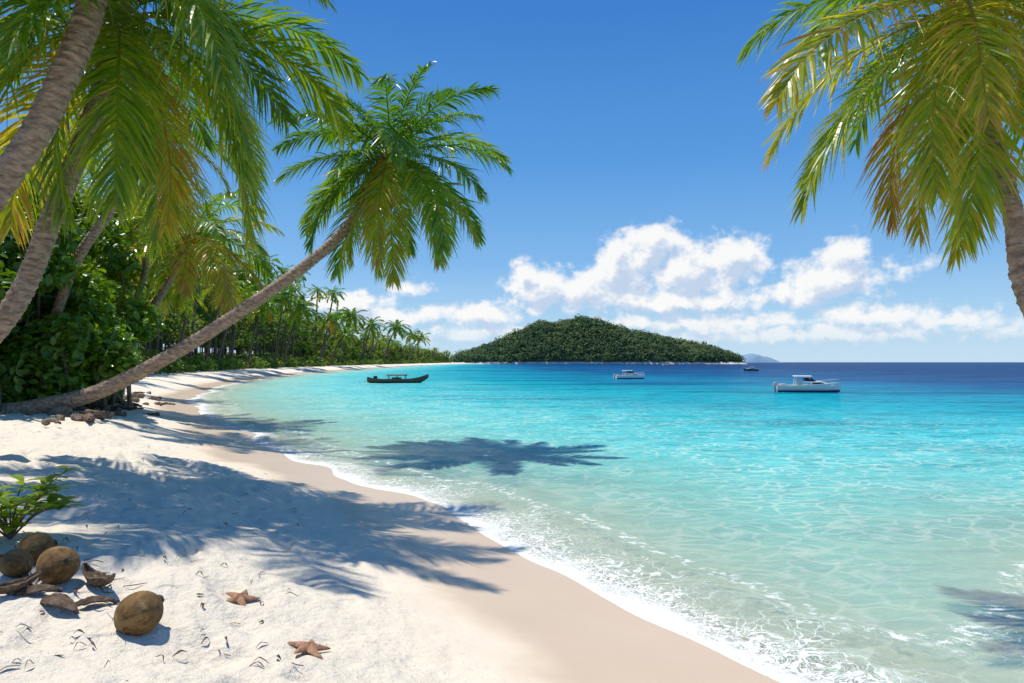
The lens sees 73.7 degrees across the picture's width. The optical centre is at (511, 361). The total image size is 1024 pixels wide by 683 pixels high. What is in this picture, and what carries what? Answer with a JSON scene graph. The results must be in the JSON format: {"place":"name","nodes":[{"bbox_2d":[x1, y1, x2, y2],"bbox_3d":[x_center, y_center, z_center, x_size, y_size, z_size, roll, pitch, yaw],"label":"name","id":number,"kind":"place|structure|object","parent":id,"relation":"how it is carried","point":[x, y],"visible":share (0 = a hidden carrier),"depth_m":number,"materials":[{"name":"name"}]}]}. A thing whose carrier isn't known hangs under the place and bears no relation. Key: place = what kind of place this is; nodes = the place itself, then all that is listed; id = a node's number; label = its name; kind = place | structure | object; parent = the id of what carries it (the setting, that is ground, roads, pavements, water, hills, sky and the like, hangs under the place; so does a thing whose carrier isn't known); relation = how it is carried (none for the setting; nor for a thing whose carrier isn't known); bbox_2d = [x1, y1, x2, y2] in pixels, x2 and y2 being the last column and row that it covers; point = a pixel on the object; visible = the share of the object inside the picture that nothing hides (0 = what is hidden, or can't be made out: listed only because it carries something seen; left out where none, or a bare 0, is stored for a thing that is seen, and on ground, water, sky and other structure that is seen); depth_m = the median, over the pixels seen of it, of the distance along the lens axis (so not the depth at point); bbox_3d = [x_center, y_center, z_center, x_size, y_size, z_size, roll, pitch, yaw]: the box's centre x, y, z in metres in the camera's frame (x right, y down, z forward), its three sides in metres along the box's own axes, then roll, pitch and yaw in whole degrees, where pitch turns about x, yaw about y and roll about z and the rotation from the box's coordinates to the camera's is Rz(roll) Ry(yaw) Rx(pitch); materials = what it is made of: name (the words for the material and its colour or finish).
{"place":"outdoors","nodes":[
{"label":"outdoors","id":0,"kind":"place"},
{"bbox_2d":[113,406,121,410],"bbox_3d":[-13.785,1.656,23.795,0.252,0.264,0.875,0,0,-22],"label":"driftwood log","id":1,"kind":"object","parent":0,"point":[116,408],"visible":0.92,"depth_m":23.85,"materials":[{"name":"brown wood"}]},
{"bbox_2d":[0,352,1023,682],"bbox_3d":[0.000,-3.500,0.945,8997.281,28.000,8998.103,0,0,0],"label":"ground","id":2,"kind":"structure","parent":0,"point":[384,586],"depth_m":7.15,"materials":[{"name":"beige sand"}]},
{"bbox_2d":[0,549,34,577],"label":"coconut","id":3,"kind":"object","parent":2,"relation":"on","point":[16,562],"visible":0.95,"depth_m":4.89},
{"bbox_2d":[0,570,40,593],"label":"coconut husk piece","id":4,"kind":"object","parent":2,"relation":"on","point":[12,586],"visible":1,"depth_m":4.57,"materials":[{"name":"brown plant"}]},
{"bbox_2d":[14,532,57,564],"bbox_3d":[-3.725,1.457,5.346,0.289,0.241,0.240,-12,7,-35],"label":"coconut","id":5,"kind":"object","parent":2,"relation":"on","point":[36,545],"visible":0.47,"depth_m":5.27,"materials":[{"name":"brown plant"}]},
{"bbox_2d":[13,584,62,595],"bbox_3d":[-3.207,1.538,4.582,0.336,0.090,0.082,-8,1,-17],"label":"coconut husk piece","id":6,"kind":"object","parent":2,"relation":"on","point":[34,588],"visible":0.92,"depth_m":4.57,"materials":[{"name":"brown plant"}]},
{"bbox_2d":[0,465,86,539],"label":"beach shrub","id":7,"kind":"object","parent":2,"relation":"on","point":[12,504],"visible":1,"depth_m":5.76,"materials":[{"name":"green plant"}]},
{"bbox_2d":[41,418,60,425],"bbox_3d":[-10.513,1.376,15.624,0.704,0.202,0.174,0,0,28],"label":"driftwood log","id":8,"kind":"object","parent":2,"relation":"on","point":[47,421],"visible":1,"depth_m":15.65,"materials":[{"name":"brown wood"}]},
{"bbox_2d":[36,546,80,584],"bbox_3d":[-3.211,1.439,4.837,0.321,0.265,0.264,-26,-16,35],"label":"coconut","id":9,"kind":"object","parent":2,"relation":"on","point":[56,565],"visible":0.98,"depth_m":4.75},
{"bbox_2d":[39,593,79,613],"bbox_3d":[-2.985,1.579,4.491,0.416,0.116,0.143,-2,-9,23],"label":"coconut husk piece","id":10,"kind":"object","parent":2,"relation":"on","point":[63,601],"visible":0.93,"depth_m":4.43,"materials":[{"name":"brown plant"}]},
{"bbox_2d":[47,404,72,416],"bbox_3d":[-12.638,1.383,19.044,0.590,0.393,0.624,-10,-1,34],"label":"rock","id":11,"kind":"object","parent":2,"relation":"on","point":[63,409],"visible":0.68,"depth_m":18.89,"materials":[{"name":"grey stone"}]},
{"bbox_2d":[55,414,64,420],"bbox_3d":[-11.812,1.457,17.863,0.349,0.166,0.216,16,-6,33],"label":"rock","id":12,"kind":"object","parent":2,"relation":"on","point":[60,417],"visible":0.83,"depth_m":17.77,"materials":[{"name":"brown stone"}]},
{"bbox_2d":[70,414,83,421],"bbox_3d":[-11.559,1.509,18.243,0.475,0.248,0.381,-12,-10,43],"label":"rock","id":13,"kind":"object","parent":2,"relation":"on","point":[77,417],"visible":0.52,"depth_m":18.09,"materials":[{"name":"brown stone"}]},
{"bbox_2d":[0,138,166,411],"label":"sea grape bush","id":14,"kind":"object","parent":2,"relation":"on","point":[64,354],"visible":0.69,"depth_m":21.67,"materials":[{"name":"green plant"}]},
{"bbox_2d":[83,413,94,421],"bbox_3d":[-11.123,1.497,17.905,0.272,0.291,0.791,0,0,-24],"label":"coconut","id":15,"kind":"object","parent":2,"relation":"on","point":[90,416],"visible":0.98,"depth_m":17.98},
{"bbox_2d":[75,409,106,414],"bbox_3d":[-11.509,1.424,18.694,0.827,0.268,0.302,0,0,-18],"label":"driftwood log","id":16,"kind":"object","parent":2,"relation":"on","point":[93,412],"visible":0.63,"depth_m":18.67,"materials":[{"name":"brown wood"}]},
{"bbox_2d":[66,595,118,609],"bbox_3d":[-2.825,1.615,4.599,0.317,0.080,0.071,4,-7,-43],"label":"coconut husk piece","id":17,"kind":"object","parent":2,"relation":"on","point":[89,600],"visible":0.79,"depth_m":4.59,"materials":[{"name":"brown plant"}]},
{"bbox_2d":[89,402,101,408],"bbox_3d":[-14.847,1.606,24.355,0.448,0.347,0.427,0,0,-37],"label":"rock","id":18,"kind":"object","parent":2,"relation":"on","point":[92,407],"visible":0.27,"depth_m":24.24,"materials":[{"name":"grey stone"}]},
{"bbox_2d":[82,562,115,586],"bbox_3d":[-2.931,1.524,4.833,0.377,0.134,0.135,5,-3,29],"label":"coconut husk piece","id":19,"kind":"object","parent":2,"relation":"on","point":[94,577],"visible":1,"depth_m":4.80,"materials":[{"name":"brown plant"}]},
{"bbox_2d":[88,415,109,418],"bbox_3d":[-11.250,1.491,18.408,0.177,0.192,0.736,0,0,45],"label":"driftwood log","id":20,"kind":"object","parent":2,"relation":"on","point":[99,416],"visible":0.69,"depth_m":18.47,"materials":[{"name":"brown wood"}]},
{"bbox_2d":[98,404,109,410],"bbox_3d":[-14.425,1.672,24.088,0.409,0.347,0.452,0,0,-9],"label":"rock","id":21,"kind":"object","parent":2,"relation":"on","point":[107,408],"visible":0.3,"depth_m":23.96,"materials":[{"name":"grey stone"}]},
{"bbox_2d":[105,411,114,418],"bbox_3d":[-12.143,1.605,20.359,0.556,0.290,0.401,-9,-5,-3],"label":"rock","id":22,"kind":"object","parent":2,"relation":"on","point":[110,413],"visible":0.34,"depth_m":20.31,"materials":[{"name":"grey stone"}]},
{"bbox_2d":[112,411,126,416],"bbox_3d":[-12.953,1.723,22.333,0.221,0.242,0.672,0,0,41],"label":"driftwood log","id":23,"kind":"object","parent":2,"relation":"on","point":[120,413],"visible":0.65,"depth_m":22.40,"materials":[{"name":"brown wood"}]},
{"bbox_2d":[119,401,133,408],"bbox_3d":[-14.908,1.699,26.341,0.523,0.420,0.517,0,0,25],"label":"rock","id":24,"kind":"object","parent":2,"relation":"on","point":[123,407],"visible":0.27,"depth_m":26.13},
{"bbox_2d":[126,407,143,410],"bbox_3d":[-14.377,1.776,25.999,0.794,0.163,0.169,0,0,19],"label":"driftwood log","id":25,"kind":"object","parent":2,"relation":"on","point":[130,408],"visible":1,"depth_m":25.97,"materials":[{"name":"brown wood"}]},
{"bbox_2d":[107,591,163,635],"bbox_3d":[-2.383,1.601,4.360,0.271,0.272,0.326,0,21,37],"label":"coconut","id":26,"kind":"object","parent":2,"relation":"on","point":[138,613],"visible":0.99,"depth_m":4.27,"materials":[{"name":"brown plant"}]},
{"bbox_2d":[132,397,139,402],"bbox_3d":[-18.999,1.942,34.434,0.420,0.323,0.379,0,0,-22],"label":"rock","id":27,"kind":"object","parent":2,"relation":"on","point":[135,399],"visible":0.55,"depth_m":34.33,"materials":[{"name":"brown stone"}]},
{"bbox_2d":[136,393,144,397],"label":"rock","id":28,"kind":"object","parent":2,"relation":"on","point":[141,395],"visible":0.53,"depth_m":38.60,"materials":[{"name":"brown stone"}]},
{"bbox_2d":[22,70,266,328],"bbox_3d":[-11.563,-3.926,21.993,6.950,11.110,6.217,0,0,-43],"label":"coconut palm","id":29,"kind":"object","parent":2,"relation":"on","point":[80,254],"visible":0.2,"depth_m":21.89,"materials":[{"name":"green plant"}]},
{"bbox_2d":[76,180,214,316],"bbox_3d":[-16.833,-3.279,31.009,6.468,10.404,7.334,0,0,0],"label":"coconut palm","id":30,"kind":"object","parent":2,"relation":"on","point":[144,272],"visible":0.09,"depth_m":30.86,"materials":[{"name":"green plant"}]},
{"bbox_2d":[143,412,159,415],"bbox_3d":[-13.605,1.994,25.526,0.835,0.217,0.223,0,0,-41],"label":"driftwood log","id":31,"kind":"object","parent":2,"relation":"on","point":[155,414],"visible":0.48,"depth_m":25.58,"materials":[{"name":"brown wood"}]},
{"bbox_2d":[0,425,303,669],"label":"dry leaf litter","id":32,"kind":"object","parent":2,"relation":"on","point":[177,652],"visible":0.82,"depth_m":4.74,"materials":[{"name":"beige plant"}]},
{"bbox_2d":[159,402,175,405],"bbox_3d":[-17.756,2.167,35.172,0.872,0.209,0.176,0,0,4],"label":"driftwood log","id":33,"kind":"object","parent":2,"relation":"on","point":[164,403],"visible":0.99,"depth_m":35.14,"materials":[{"name":"brown wood"}]},
{"bbox_2d":[0,0,339,212],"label":"coconut palm","id":34,"kind":"object","parent":2,"relation":"on","point":[21,154],"visible":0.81,"depth_m":8.88,"materials":[{"name":"green plant"}]},
{"bbox_2d":[0,0,371,342],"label":"coconut palm","id":35,"kind":"object","parent":2,"relation":"on","point":[91,123],"visible":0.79,"depth_m":10.86,"materials":[{"name":"green plant"}]},
{"bbox_2d":[89,188,284,403],"bbox_3d":[-13.137,-2.700,28.122,7.040,9.153,6.622,0,0,13],"label":"coconut palm","id":36,"kind":"object","parent":2,"relation":"on","point":[182,273],"visible":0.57,"depth_m":27.60,"materials":[{"name":"green plant"}]},
{"bbox_2d":[9,116,451,402],"bbox_3d":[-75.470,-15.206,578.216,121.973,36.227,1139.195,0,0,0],"label":"jungle treeline","id":37,"kind":"object","parent":2,"relation":"on","point":[286,336],"visible":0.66,"depth_m":161.21,"materials":[{"name":"green plant"}]},
{"bbox_2d":[225,589,259,605],"bbox_3d":[-2.082,1.792,5.238,0.272,0.043,0.290,11,7,3],"label":"starfish","id":38,"kind":"object","parent":2,"relation":"on","point":[241,598],"visible":0.98,"depth_m":5.23},
{"bbox_2d":[1,61,514,414],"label":"coconut palm","id":39,"kind":"object","parent":2,"relation":"on","point":[392,174],"visible":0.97,"depth_m":19.34,"materials":[{"name":"green plant"}]},
{"bbox_2d":[287,639,330,657],"bbox_3d":[-1.325,1.850,4.463,0.300,0.045,0.281,11,-4,15],"label":"starfish","id":40,"kind":"object","parent":2,"relation":"on","point":[311,646],"visible":1,"depth_m":4.45},
{"bbox_2d":[735,0,1023,316],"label":"coconut palm","id":41,"kind":"object","parent":2,"relation":"on","point":[967,41],"visible":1,"depth_m":6.03,"materials":[{"name":"green plant"}]},
{"bbox_2d":[0,0,1023,361],"label":"sky","id":42,"kind":"structure","parent":0,"point":[638,197],"materials":[{"name":"blue"}]},
{"bbox_2d":[448,314,745,363],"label":"forested hill","id":43,"kind":"structure","parent":0,"point":[581,339],"depth_m":845.13,"materials":[{"name":"green plant"}]},
{"bbox_2d":[185,362,1023,682],"bbox_3d":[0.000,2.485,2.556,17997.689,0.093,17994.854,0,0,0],"label":"sea water","id":44,"kind":"structure","parent":0,"point":[867,472],"depth_m":20.41,"materials":[{"name":"teal liquid"}]},
{"bbox_2d":[363,374,428,382],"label":"longtail boat","id":45,"kind":"object","parent":44,"relation":"on","point":[375,379],"visible":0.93,"depth_m":80.53,"materials":[{"name":"brown wood"}]},
{"bbox_2d":[613,370,644,378],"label":"motorboat","id":46,"kind":"object","parent":44,"relation":"on","point":[632,375],"visible":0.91,"depth_m":100.42,"materials":[{"name":"white plastic"}]},
{"bbox_2d":[662,362,672,365],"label":"motorboat","id":47,"kind":"object","parent":44,"relation":"on","point":[668,364],"visible":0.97,"depth_m":478.81,"materials":[{"name":"white plastic"}]},
{"bbox_2d":[744,367,758,370],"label":"motorboat","id":48,"kind":"object","parent":44,"relation":"on","point":[750,369],"visible":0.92,"depth_m":194.47,"materials":[{"name":"plastic"}]},
{"bbox_2d":[773,375,840,392],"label":"motorboat","id":49,"kind":"object","parent":44,"relation":"on","point":[813,385],"visible":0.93,"depth_m":56.33,"materials":[{"name":"white plastic"}]},
{"bbox_2d":[737,353,781,362],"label":"distant hill","id":50,"kind":"structure","parent":0,"point":[752,358],"depth_m":2954.86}
]}

